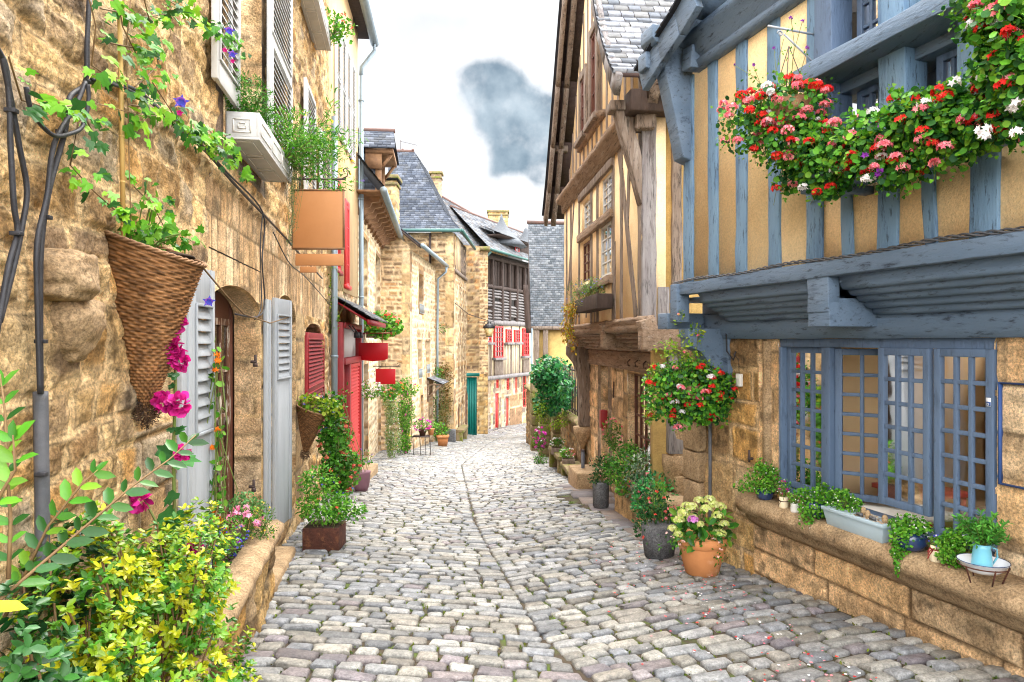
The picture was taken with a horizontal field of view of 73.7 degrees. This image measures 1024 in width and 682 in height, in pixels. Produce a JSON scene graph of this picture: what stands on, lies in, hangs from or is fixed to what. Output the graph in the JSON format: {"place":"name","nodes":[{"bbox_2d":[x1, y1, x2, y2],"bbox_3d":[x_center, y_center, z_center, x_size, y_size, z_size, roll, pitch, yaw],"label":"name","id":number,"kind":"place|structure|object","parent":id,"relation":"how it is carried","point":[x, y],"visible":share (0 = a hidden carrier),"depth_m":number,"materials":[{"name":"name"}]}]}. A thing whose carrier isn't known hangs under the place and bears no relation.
{"place":"outdoors","nodes":[
{"label":"outdoors","id":0,"kind":"place"},
{"bbox_2d":[358,0,856,380],"label":"sky","id":1,"kind":"structure","parent":0,"point":[468,83],"materials":[{"name":"white"}]},
{"bbox_2d":[554,483,681,561],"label":"pavement","id":2,"kind":"structure","parent":0,"point":[585,496],"depth_m":10.12,"materials":[{"name":"stone"}]},
{"bbox_2d":[587,454,610,508],"bbox_3d":[1.369,2.107,10.305,0.478,0.798,0.461,0,0,0],"label":"round tub","id":3,"kind":"object","parent":2,"relation":"on","point":[600,487],"visible":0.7,"depth_m":10.22,"materials":[{"name":"metal"}]},
{"bbox_2d":[612,465,684,525],"bbox_3d":[1.742,2.455,8.878,0.439,1.289,2.379,0,0,-6],"label":"stone trough","id":4,"kind":"object","parent":2,"relation":"on","point":[622,505],"visible":0.15,"depth_m":9.14,"materials":[{"name":"stone"}]},
{"bbox_2d":[600,439,642,486],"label":"trough plant","id":5,"kind":"object","parent":4,"relation":"in","point":[608,468],"visible":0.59,"depth_m":9.76,"materials":[{"name":"green plant"}]},
{"bbox_2d":[609,446,648,497],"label":"trough plant","id":6,"kind":"object","parent":4,"relation":"in","point":[620,478],"visible":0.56,"depth_m":9.09,"materials":[{"name":"green plant"}]},
{"bbox_2d":[622,447,652,499],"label":"trough plant","id":7,"kind":"object","parent":4,"relation":"in","point":[641,473],"visible":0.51,"depth_m":8.57,"materials":[{"name":"green plant"}]},
{"bbox_2d":[630,469,678,519],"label":"trough plant","id":8,"kind":"object","parent":4,"relation":"in","point":[639,493],"visible":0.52,"depth_m":8.12,"materials":[{"name":"green plant"}]},
{"bbox_2d":[238,381,1023,681],"bbox_3d":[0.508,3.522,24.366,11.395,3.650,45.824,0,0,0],"label":"cobblestone street","id":9,"kind":"structure","parent":0,"point":[504,455],"depth_m":5.47,"materials":[{"name":"stone"}]},
{"bbox_2d":[0,0,330,680],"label":"stone house","id":10,"kind":"structure","parent":9,"relation":"on","point":[274,372],"depth_m":3.90,"materials":[{"name":"stone"}]},
{"bbox_2d":[0,48,29,330],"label":"electric cable","id":11,"kind":"object","parent":10,"relation":"attached to","point":[13,132],"visible":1,"depth_m":2.21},
{"bbox_2d":[23,0,91,561],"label":"electric cable","id":12,"kind":"object","parent":10,"relation":"attached to","point":[41,459],"visible":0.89,"depth_m":2.40,"materials":[{"name":"metal"}]},
{"bbox_2d":[8,0,288,323],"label":"morning glory vine","id":13,"kind":"object","parent":10,"relation":"attached to","point":[77,112],"visible":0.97,"depth_m":3.12,"materials":[{"name":"green plant"}]},
{"bbox_2d":[104,230,207,430],"bbox_3d":[-1.759,-0.086,3.280,0.556,1.080,0.474,0,0,0],"label":"wicker basket","id":14,"kind":"object","parent":10,"relation":"hanging from","point":[156,288],"visible":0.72,"depth_m":3.21,"materials":[{"name":"wicker"}]},
{"bbox_2d":[117,0,125,236],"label":"bamboo pole","id":15,"kind":"object","parent":14,"relation":"in","point":[121,131],"visible":0.71,"depth_m":3.06,"materials":[{"name":"wood"}]},
{"bbox_2d":[113,177,205,250],"bbox_3d":[-1.726,-0.600,3.260,0.484,0.389,0.358,0,0,-22],"label":"basket plant","id":16,"kind":"object","parent":14,"relation":"in","point":[158,235],"visible":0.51,"depth_m":3.27,"materials":[{"name":"green plant"}]},
{"bbox_2d":[82,78,322,319],"bbox_3d":[-2.343,-0.707,6.739,0.031,1.062,8.126,0,0,-9],"label":"electric cable","id":17,"kind":"object","parent":10,"relation":"attached to","point":[226,173],"visible":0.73,"depth_m":5.63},
{"bbox_2d":[215,318,229,516],"bbox_3d":[-2.558,0.665,5.889,0.045,1.730,0.855,0,0,-9],"label":"door","id":18,"kind":"structure","parent":10,"relation":"in","point":[220,322],"depth_m":6.25,"materials":[{"name":"wood"}]},
{"bbox_2d":[226,111,289,181],"bbox_3d":[-2.122,-1.609,5.794,0.246,0.211,1.400,0,0,-9],"label":"window box","id":19,"kind":"object","parent":10,"relation":"attached to","point":[261,151],"visible":0.91,"depth_m":5.41,"materials":[{"name":"stone"}]},
{"bbox_2d":[223,69,278,124],"bbox_3d":[-2.047,-1.876,5.338,0.414,0.424,0.709,0,0,0],"label":"rosemary","id":20,"kind":"object","parent":19,"relation":"on","point":[254,108],"visible":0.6,"depth_m":5.27,"materials":[{"name":"green plant"}]},
{"bbox_2d":[286,163,303,256],"bbox_3d":[-2.042,-1.271,6.419,0.176,0.965,0.216,0,0,0],"label":"trailing rosemary","id":21,"kind":"object","parent":19,"relation":"in","point":[292,190],"visible":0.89,"depth_m":6.41,"materials":[{"name":"green plant"}]},
{"bbox_2d":[268,84,368,191],"bbox_3d":[-1.901,-1.953,6.447,0.727,1.063,0.943,0,0,39],"label":"lavender","id":22,"kind":"object","parent":19,"relation":"in","point":[293,147],"visible":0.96,"depth_m":6.36,"materials":[{"name":"green plant"}]},
{"bbox_2d":[296,399,326,460],"bbox_3d":[-2.508,1.111,8.553,0.382,0.823,0.333,0,0,0],"label":"wicker basket","id":23,"kind":"object","parent":10,"relation":"hanging from","point":[309,423],"visible":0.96,"depth_m":8.51,"materials":[{"name":"wicker"}]},
{"bbox_2d":[297,392,342,420],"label":"basket plant","id":24,"kind":"object","parent":23,"relation":"in","point":[322,410],"visible":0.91,"depth_m":8.54,"materials":[{"name":"green plant"}]},
{"bbox_2d":[301,0,330,50],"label":"window box","id":25,"kind":"object","parent":10,"relation":"attached to","point":[314,13],"visible":0.98,"depth_m":9.39,"materials":[{"name":"stone"}]},
{"bbox_2d":[325,7,356,46],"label":"window box plant","id":26,"kind":"object","parent":25,"relation":"in","point":[337,26],"depth_m":10.10,"materials":[{"name":"green plant"}]},
{"bbox_2d":[292,157,348,272],"bbox_3d":[-2.184,-1.431,7.650,0.715,1.331,0.040,0,0,0],"label":"hanging sign","id":27,"kind":"object","parent":10,"relation":"attached to","point":[321,220],"visible":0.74,"depth_m":7.63,"materials":[{"name":"metal"}]},
{"bbox_2d":[139,519,283,681],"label":"stone planter","id":28,"kind":"object","parent":9,"relation":"on","point":[252,564],"visible":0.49,"depth_m":4.50,"materials":[{"name":"stone"}]},
{"bbox_2d":[0,508,117,681],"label":"privet bush","id":29,"kind":"object","parent":28,"relation":"on","point":[32,669],"visible":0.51,"depth_m":1.91,"materials":[{"name":"plant"}]},
{"bbox_2d":[0,369,208,617],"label":"arching shoots","id":30,"kind":"object","parent":29,"relation":"on","point":[7,457],"visible":0.98,"depth_m":2.12,"materials":[{"name":"plant"}]},
{"bbox_2d":[0,496,262,681],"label":"variegated bush","id":31,"kind":"object","parent":28,"relation":"on","point":[165,596],"visible":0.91,"depth_m":2.70,"materials":[{"name":"plant"}]},
{"bbox_2d":[0,600,27,611],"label":"yellow leaf","id":32,"kind":"object","parent":31,"relation":"attached to","point":[10,605],"visible":1,"depth_m":1.31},
{"bbox_2d":[128,317,203,639],"bbox_3d":[-1.713,0.676,3.405,0.396,1.667,0.228,0,0,0],"label":"hollyhock","id":33,"kind":"object","parent":28,"relation":"on","point":[167,399],"visible":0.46,"depth_m":3.36,"materials":[{"name":"pink plant"}]},
{"bbox_2d":[207,338,237,567],"bbox_3d":[-1.981,0.755,4.554,0.278,1.583,0.296,0,0,0],"label":"nasturtium","id":34,"kind":"object","parent":28,"relation":"on","point":[218,434],"visible":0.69,"depth_m":4.54,"materials":[{"name":"green plant"}]},
{"bbox_2d":[205,516,250,559],"bbox_3d":[-1.927,1.399,4.721,0.316,0.426,0.695,0,0,0],"label":"lobelia","id":35,"kind":"object","parent":28,"relation":"on","point":[232,549],"visible":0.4,"depth_m":4.61,"materials":[{"name":"green plant"}]},
{"bbox_2d":[226,504,265,536],"bbox_3d":[-1.966,1.328,5.051,0.287,0.245,0.244,0,0,0],"label":"petunia","id":36,"kind":"object","parent":28,"relation":"on","point":[247,514],"visible":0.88,"depth_m":5.02,"materials":[{"name":"pink plant"}]},
{"bbox_2d":[227,491,266,521],"bbox_3d":[-2.070,1.295,5.309,0.285,0.270,0.278,0,0,-43],"label":"sedum","id":37,"kind":"object","parent":28,"relation":"on","point":[242,502],"visible":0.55,"depth_m":5.30,"materials":[{"name":"green plant"}]},
{"bbox_2d":[247,501,278,540],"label":"yellow daisy","id":38,"kind":"object","parent":28,"relation":"on","point":[263,527],"visible":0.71,"depth_m":5.06,"materials":[{"name":"green plant"}]},
{"bbox_2d":[273,546,295,591],"bbox_3d":[-2.350,2.301,6.353,0.479,0.595,1.634,0,0,-11],"label":"ramp stone","id":39,"kind":"object","parent":9,"relation":"on","point":[284,555],"visible":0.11,"depth_m":6.56,"materials":[{"name":"stone"}]},
{"bbox_2d":[296,462,367,551],"bbox_3d":[-1.970,1.824,7.459,0.817,0.978,0.505,0,0,0],"label":"planter plant","id":40,"kind":"object","parent":9,"relation":"on","point":[327,535],"visible":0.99,"depth_m":7.37,"materials":[{"name":"green plant"}]},
{"bbox_2d":[315,391,361,510],"bbox_3d":[-2.236,1.411,8.585,0.503,1.565,0.864,0,0,-34],"label":"climbing plant","id":41,"kind":"object","parent":9,"relation":"on","point":[336,455],"visible":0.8,"depth_m":8.48,"materials":[{"name":"green plant"}]},
{"bbox_2d":[338,382,360,486],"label":"climbing plant","id":42,"kind":"object","parent":9,"relation":"on","point":[350,440],"visible":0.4,"depth_m":9.14,"materials":[{"name":"green plant"}]},
{"bbox_2d":[327,0,387,483],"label":"plaster house","id":43,"kind":"structure","parent":9,"relation":"on","point":[345,363],"depth_m":14.27,"materials":[{"name":"paint"}]},
{"bbox_2d":[344,198,351,290],"bbox_3d":[-3.403,-1.985,14.147,0.060,1.830,0.685,0,0,-5],"label":"window frame","id":44,"kind":"structure","parent":43,"relation":"in","point":[347,203],"depth_m":13.85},
{"bbox_2d":[347,206,349,285],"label":"window","id":45,"kind":"structure","parent":43,"relation":"in","point":[348,210],"depth_m":14.27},
{"bbox_2d":[344,328,354,357],"bbox_3d":[-3.375,0.040,13.950,0.020,0.580,2.376,0,0,-5],"label":"transom window","id":46,"kind":"structure","parent":43,"relation":"in","point":[349,340],"depth_m":14.25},
{"bbox_2d":[361,378,382,399],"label":"white flowers","id":47,"kind":"object","parent":43,"relation":"attached to","point":[367,389],"visible":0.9,"depth_m":15.31,"materials":[{"name":"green plant"}]},
{"bbox_2d":[357,329,391,360],"bbox_3d":[-3.025,0.095,15.000,0.799,0.702,0.040,0,0,0],"label":"red sign","id":48,"kind":"object","parent":43,"relation":"attached to","point":[373,351],"visible":0.84,"depth_m":14.98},
{"bbox_2d":[352,448,372,491],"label":"potted plant","id":49,"kind":"object","parent":9,"relation":"on","point":[362,485],"visible":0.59,"depth_m":12.10,"materials":[{"name":"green plant"}]},
{"bbox_2d":[355,128,404,460],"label":"stone house","id":50,"kind":"structure","parent":9,"relation":"on","point":[382,229],"depth_m":18.36,"materials":[{"name":"stone"}]},
{"bbox_2d":[364,309,403,339],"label":"geraniums","id":51,"kind":"object","parent":50,"relation":"attached to","point":[395,325],"visible":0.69,"depth_m":17.04,"materials":[{"name":"green plant"}]},
{"bbox_2d":[373,363,399,383],"bbox_3d":[-3.236,0.833,17.600,0.690,0.557,0.040,0,0,0],"label":"red sign","id":52,"kind":"object","parent":50,"relation":"attached to","point":[385,376],"visible":0.96,"depth_m":17.58,"materials":[{"name":"metal"}]},
{"bbox_2d":[374,380,406,400],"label":"red flowers","id":53,"kind":"object","parent":50,"relation":"attached to","point":[389,392],"visible":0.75,"depth_m":18.00,"materials":[{"name":"green plant"}]},
{"bbox_2d":[382,389,401,457],"bbox_3d":[-3.388,2.336,19.299,0.582,2.123,0.490,0,0,0],"label":"trailing curtain","id":54,"kind":"object","parent":50,"relation":"hanging from","point":[390,437],"visible":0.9,"depth_m":19.25,"materials":[{"name":"green plant"}]},
{"bbox_2d":[327,174,448,449],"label":"quoined stone house","id":55,"kind":"structure","parent":9,"relation":"on","point":[408,287],"depth_m":22.95,"materials":[{"name":"stone"}]},
{"bbox_2d":[432,324,449,440],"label":"wall creeper","id":56,"kind":"object","parent":55,"relation":"attached to","point":[440,375],"depth_m":27.15,"materials":[{"name":"green plant"}]},
{"bbox_2d":[397,377,419,454],"bbox_3d":[-3.195,2.298,20.794,0.746,2.485,0.650,0,0,0],"label":"clematis","id":57,"kind":"object","parent":9,"relation":"on","point":[404,421],"visible":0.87,"depth_m":20.70,"materials":[{"name":"green plant"}]},
{"bbox_2d":[412,435,430,454],"bbox_3d":[-2.768,3.247,21.075,0.572,0.656,0.450,0,0,0],"label":"garden table","id":58,"kind":"object","parent":9,"relation":"on","point":[419,436],"visible":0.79,"depth_m":20.89,"materials":[{"name":"metal"}]},
{"bbox_2d":[413,417,431,435],"bbox_3d":[-2.777,2.628,21.045,0.626,0.584,0.501,0,0,0],"label":"petunia pot","id":59,"kind":"object","parent":58,"relation":"on","point":[422,431],"visible":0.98,"depth_m":20.99,"materials":[{"name":"plant"}]},
{"bbox_2d":[388,140,475,441],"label":"hip roofed stone house","id":60,"kind":"structure","parent":9,"relation":"on","point":[418,192],"depth_m":28.35,"materials":[{"name":"stone"}]},
{"bbox_2d":[435,362,455,434],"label":"wall creeper","id":61,"kind":"object","parent":60,"relation":"attached to","point":[444,415],"depth_m":27.77,"materials":[{"name":"green plant"}]},
{"bbox_2d":[432,422,450,446],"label":"potted plant","id":62,"kind":"object","parent":9,"relation":"on","point":[442,439],"visible":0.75,"depth_m":25.07,"materials":[{"name":"ceramic"}]},
{"bbox_2d":[429,171,508,434],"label":"long roofed house","id":63,"kind":"structure","parent":9,"relation":"on","point":[476,354],"depth_m":34.98,"materials":[{"name":"stone"}]},
{"bbox_2d":[465,373,479,434],"bbox_3d":[-2.035,3.300,33.950,0.830,3.400,0.500,0,0,0],"label":"garden door","id":64,"kind":"structure","parent":63,"relation":"in","point":[471,384],"depth_m":33.87,"materials":[{"name":"wood"}]},
{"bbox_2d":[442,205,530,428],"bbox_3d":[-0.113,-0.857,42.262,3.650,13.314,11.921,0,0,24],"label":"timber house with red windows","id":65,"kind":"structure","parent":9,"relation":"on","point":[509,355],"depth_m":39.90,"materials":[{"name":"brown wood"}]},
{"bbox_2d":[493,326,503,357],"bbox_3d":[-0.765,0.050,38.872,0.100,1.787,1.161,0,0,24],"label":"window","id":66,"kind":"structure","parent":65,"relation":"in","point":[501,328],"depth_m":38.99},
{"bbox_2d":[522,328,529,355],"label":"window","id":67,"kind":"structure","parent":65,"relation":"in","point":[524,335],"depth_m":42.38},
{"bbox_2d":[523,220,573,406],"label":"slate hung house","id":68,"kind":"structure","parent":9,"relation":"on","point":[543,292],"depth_m":29.99,"materials":[{"name":"grey stone"}]},
{"bbox_2d":[524,364,580,462],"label":"garden wall","id":69,"kind":"structure","parent":9,"relation":"on","point":[566,433],"depth_m":17.79,"materials":[{"name":"stone"}]},
{"bbox_2d":[532,426,547,451],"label":"hanging flowers","id":70,"kind":"object","parent":69,"relation":"hanging from","point":[540,443],"visible":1,"depth_m":18.92,"materials":[{"name":"pink plant"}]},
{"bbox_2d":[529,353,574,416],"bbox_3d":[1.130,1.105,16.570,1.167,1.630,1.691,0,0,-43],"label":"ivy bush","id":71,"kind":"object","parent":69,"relation":"on","point":[542,375],"visible":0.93,"depth_m":16.43,"materials":[{"name":"plant"}]},
{"bbox_2d":[533,400,570,430],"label":"ivy strands","id":72,"kind":"object","parent":69,"relation":"hanging from","point":[559,422],"visible":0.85,"depth_m":16.37,"materials":[{"name":"green plant"}]},
{"bbox_2d":[548,445,575,473],"bbox_3d":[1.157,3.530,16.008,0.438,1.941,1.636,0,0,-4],"label":"stone bench","id":73,"kind":"object","parent":9,"relation":"on","point":[555,459],"visible":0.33,"depth_m":15.75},
{"bbox_2d":[242,493,998,681],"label":"joint weeds","id":74,"kind":"object","parent":9,"relation":"on","point":[763,599],"visible":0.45,"depth_m":5.42,"materials":[{"name":"green plant"}]},
{"bbox_2d":[631,488,679,559],"bbox_3d":[1.538,1.879,7.111,0.583,0.710,0.421,0,0,0],"label":"fuchsia pot","id":75,"kind":"object","parent":9,"relation":"on","point":[653,527],"visible":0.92,"depth_m":7.01,"materials":[{"name":"stone"}]},
{"bbox_2d":[542,0,778,495],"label":"brown timber house","id":76,"kind":"structure","parent":9,"relation":"on","point":[613,194],"depth_m":10.01,"materials":[{"name":"stone"}]},
{"bbox_2d":[584,240,589,281],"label":"window","id":77,"kind":"structure","parent":76,"relation":"in","point":[587,245],"depth_m":11.76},
{"bbox_2d":[564,276,612,312],"bbox_3d":[1.173,-0.725,10.421,0.561,0.534,1.751,0,0,-12],"label":"window box","id":78,"kind":"object","parent":76,"relation":"attached to","point":[595,302],"visible":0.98,"depth_m":10.14,"materials":[{"name":"brown wood"}]},
{"bbox_2d":[559,300,578,355],"bbox_3d":[0.940,-0.224,11.202,0.346,0.921,0.411,0,0,0],"label":"trailing jenny","id":79,"kind":"object","parent":78,"relation":"in","point":[571,313],"visible":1,"depth_m":11.16,"materials":[{"name":"yellow plant"}]},
{"bbox_2d":[591,31,594,113],"bbox_3d":[1.402,-4.425,11.272,0.100,1.350,0.446,0,0,-5],"label":"window","id":80,"kind":"structure","parent":76,"relation":"in","point":[593,36],"depth_m":11.44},
{"bbox_2d":[601,221,610,277],"bbox_3d":[1.446,-1.364,10.254,0.085,0.796,0.800,0,0,-2],"label":"window","id":81,"kind":"structure","parent":76,"relation":"in","point":[606,230],"depth_m":10.37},
{"bbox_2d":[603,172,611,213],"bbox_3d":[1.453,-2.184,10.177,0.076,0.557,0.701,0,0,-2],"label":"window","id":82,"kind":"structure","parent":76,"relation":"in","point":[607,183],"depth_m":10.31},
{"bbox_2d":[600,415,623,450],"bbox_3d":[1.666,1.518,11.292,0.421,0.590,0.475,0,0,0],"label":"pink fuchsia","id":83,"kind":"object","parent":76,"relation":"on","point":[614,439],"visible":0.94,"depth_m":11.28,"materials":[{"name":"green plant"}]},
{"bbox_2d":[634,373,649,472],"bbox_3d":[2.023,1.325,10.475,0.096,1.650,0.933,0,0,-2],"label":"window","id":84,"kind":"structure","parent":76,"relation":"in","point":[642,431],"depth_m":10.60,"materials":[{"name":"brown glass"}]},
{"bbox_2d":[646,495,738,577],"bbox_3d":[1.700,1.774,6.286,0.649,0.771,0.796,0,0,39],"label":"hydrangea pot","id":85,"kind":"object","parent":9,"relation":"on","point":[702,547],"visible":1,"depth_m":6.17,"materials":[{"name":"ceramic"}]},
{"bbox_2d":[591,539,876,681],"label":"fallen petals","id":86,"kind":"object","parent":9,"relation":"on","point":[743,621],"visible":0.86,"depth_m":4.72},
{"bbox_2d":[633,0,1023,676],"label":"blue timber house","id":87,"kind":"structure","parent":9,"relation":"on","point":[857,346],"depth_m":4.89,"materials":[{"name":"paint"}]},
{"bbox_2d":[641,310,709,425],"bbox_3d":[1.572,0.252,6.558,0.651,1.126,0.314,0,0,0],"label":"sweet pea","id":88,"kind":"object","parent":87,"relation":"attached to","point":[670,352],"visible":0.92,"depth_m":6.53,"materials":[{"name":"green plant"}]},
{"bbox_2d":[637,356,738,432],"bbox_3d":[1.690,0.513,6.548,0.857,0.759,0.790,0,0,35],"label":"hanging basket","id":89,"kind":"object","parent":87,"relation":"hanging from","point":[690,399],"visible":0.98,"depth_m":6.43,"materials":[{"name":"plant"}]},
{"bbox_2d":[732,457,787,499],"bbox_3d":[2.188,1.203,5.945,0.417,0.364,0.399,0,0,-43],"label":"potted bacopa","id":90,"kind":"object","parent":87,"relation":"on","point":[764,490],"visible":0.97,"depth_m":5.90,"materials":[{"name":"plant"}]},
{"bbox_2d":[711,46,841,173],"bbox_3d":[1.789,-1.545,4.599,0.809,0.878,0.708,0,0,0],"label":"hanging basket","id":91,"kind":"object","parent":87,"relation":"hanging from","point":[770,119],"visible":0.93,"depth_m":4.48,"materials":[{"name":"plant"}]},
{"bbox_2d":[734,16,809,92],"bbox_3d":[1.820,-1.863,4.774,0.173,0.604,0.821,0,0,-10],"label":"climbing sprig","id":92,"kind":"object","parent":91,"relation":"in","point":[806,47],"visible":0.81,"depth_m":4.61,"materials":[{"name":"green plant"}]},
{"bbox_2d":[776,478,791,508],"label":"potted plant","id":93,"kind":"object","parent":87,"relation":"on","point":[783,501],"visible":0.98,"depth_m":5.65,"materials":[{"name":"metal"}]},
{"bbox_2d":[767,25,813,60],"bbox_3d":[1.977,-2.069,4.808,0.408,0.260,0.016,0,0,-17],"label":"basket bracket","id":94,"kind":"object","parent":87,"relation":"attached to","point":[791,41],"visible":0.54,"depth_m":4.80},
{"bbox_2d":[791,482,840,528],"bbox_3d":[2.382,1.307,5.357,0.341,0.399,0.397,0,0,0],"label":"potted bacopa","id":95,"kind":"object","parent":87,"relation":"on","point":[811,509],"visible":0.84,"depth_m":5.31,"materials":[{"name":"plant"}]},
{"bbox_2d":[821,505,892,543],"bbox_3d":[2.511,1.312,4.928,0.171,0.146,0.587,0,0,-17],"label":"grey trough","id":96,"kind":"object","parent":87,"relation":"on","point":[864,526],"visible":0.62,"depth_m":4.86,"materials":[{"name":"plastic"}]},
{"bbox_2d":[825,488,863,512],"bbox_3d":[2.484,1.201,5.093,0.283,0.195,0.332,0,0,-32],"label":"trough bacopa","id":97,"kind":"object","parent":96,"relation":"in","point":[849,499],"visible":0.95,"depth_m":5.07,"materials":[{"name":"green plant"}]},
{"bbox_2d":[857,0,877,36],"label":"window","id":98,"kind":"structure","parent":87,"relation":"in","point":[867,10],"depth_m":4.61,"materials":[{"name":"wood"}]},
{"bbox_2d":[857,83,878,136],"bbox_3d":[2.424,-1.440,4.535,0.089,0.520,0.305,0,0,-8],"label":"window","id":99,"kind":"structure","parent":87,"relation":"in","point":[869,96],"depth_m":4.57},
{"bbox_2d":[779,338,997,555],"bbox_3d":[2.672,0.660,5.038,0.130,1.380,1.971,0,0,-17],"label":"window frame","id":100,"kind":"structure","parent":87,"relation":"in","point":[828,346],"depth_m":5.41,"materials":[{"name":"wood"}]},
{"bbox_2d":[766,71,1023,207],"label":"geranium box","id":101,"kind":"object","parent":87,"relation":"attached to","point":[953,121],"visible":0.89,"depth_m":3.67,"materials":[{"name":"green plant"}]},
{"bbox_2d":[887,512,933,577],"bbox_3d":[2.636,1.344,4.519,0.271,0.406,0.329,0,0,23],"label":"potted bacopa","id":102,"kind":"object","parent":87,"relation":"on","point":[906,535],"visible":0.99,"depth_m":4.45,"materials":[{"name":"plant"}]},
{"bbox_2d":[872,482,967,529],"bbox_3d":[3.653,1.735,6.102,0.500,0.850,0.600,0,0,-17],"label":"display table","id":103,"kind":"object","parent":87,"relation":"on","point":[949,495],"visible":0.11,"depth_m":5.90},
{"bbox_2d":[927,534,940,562],"bbox_3d":[2.656,1.296,4.277,0.102,0.177,0.115,0,0,28],"label":"glass jar","id":104,"kind":"object","parent":87,"relation":"on","point":[932,557],"visible":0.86,"depth_m":4.26,"materials":[{"name":"glass"}]},
{"bbox_2d":[936,48,956,90],"bbox_3d":[2.596,-1.440,3.959,0.079,0.520,0.273,0,0,-9],"label":"window","id":105,"kind":"structure","parent":87,"relation":"in","point":[946,63],"depth_m":4.03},
{"bbox_2d":[930,526,972,569],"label":"green herb","id":106,"kind":"object","parent":87,"relation":"on","point":[950,542],"visible":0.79,"depth_m":4.18,"materials":[{"name":"green plant"}]},
{"bbox_2d":[932,0,1023,113],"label":"geranium box","id":107,"kind":"object","parent":87,"relation":"attached to","point":[996,27],"visible":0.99,"depth_m":2.98,"materials":[{"name":"green plant"}]},
{"bbox_2d":[956,553,1011,586],"bbox_3d":[2.701,1.317,3.914,0.264,0.123,0.264,0,0,0],"label":"enamel bowl","id":108,"kind":"object","parent":87,"relation":"on","point":[1000,565],"visible":0.9,"depth_m":3.86,"materials":[{"name":"metal"}]},
{"bbox_2d":[971,541,998,566],"bbox_3d":[2.699,1.225,3.909,0.106,0.146,0.119,0,0,-37],"label":"water jug","id":109,"kind":"object","parent":108,"relation":"in","point":[981,555],"visible":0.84,"depth_m":3.88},
{"bbox_2d":[951,508,1014,548],"bbox_3d":[2.688,1.077,3.898,0.314,0.223,0.248,0,0,28],"label":"potted plant","id":110,"kind":"object","parent":109,"relation":"in","point":[984,532],"visible":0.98,"depth_m":3.88,"materials":[{"name":"green plant"}]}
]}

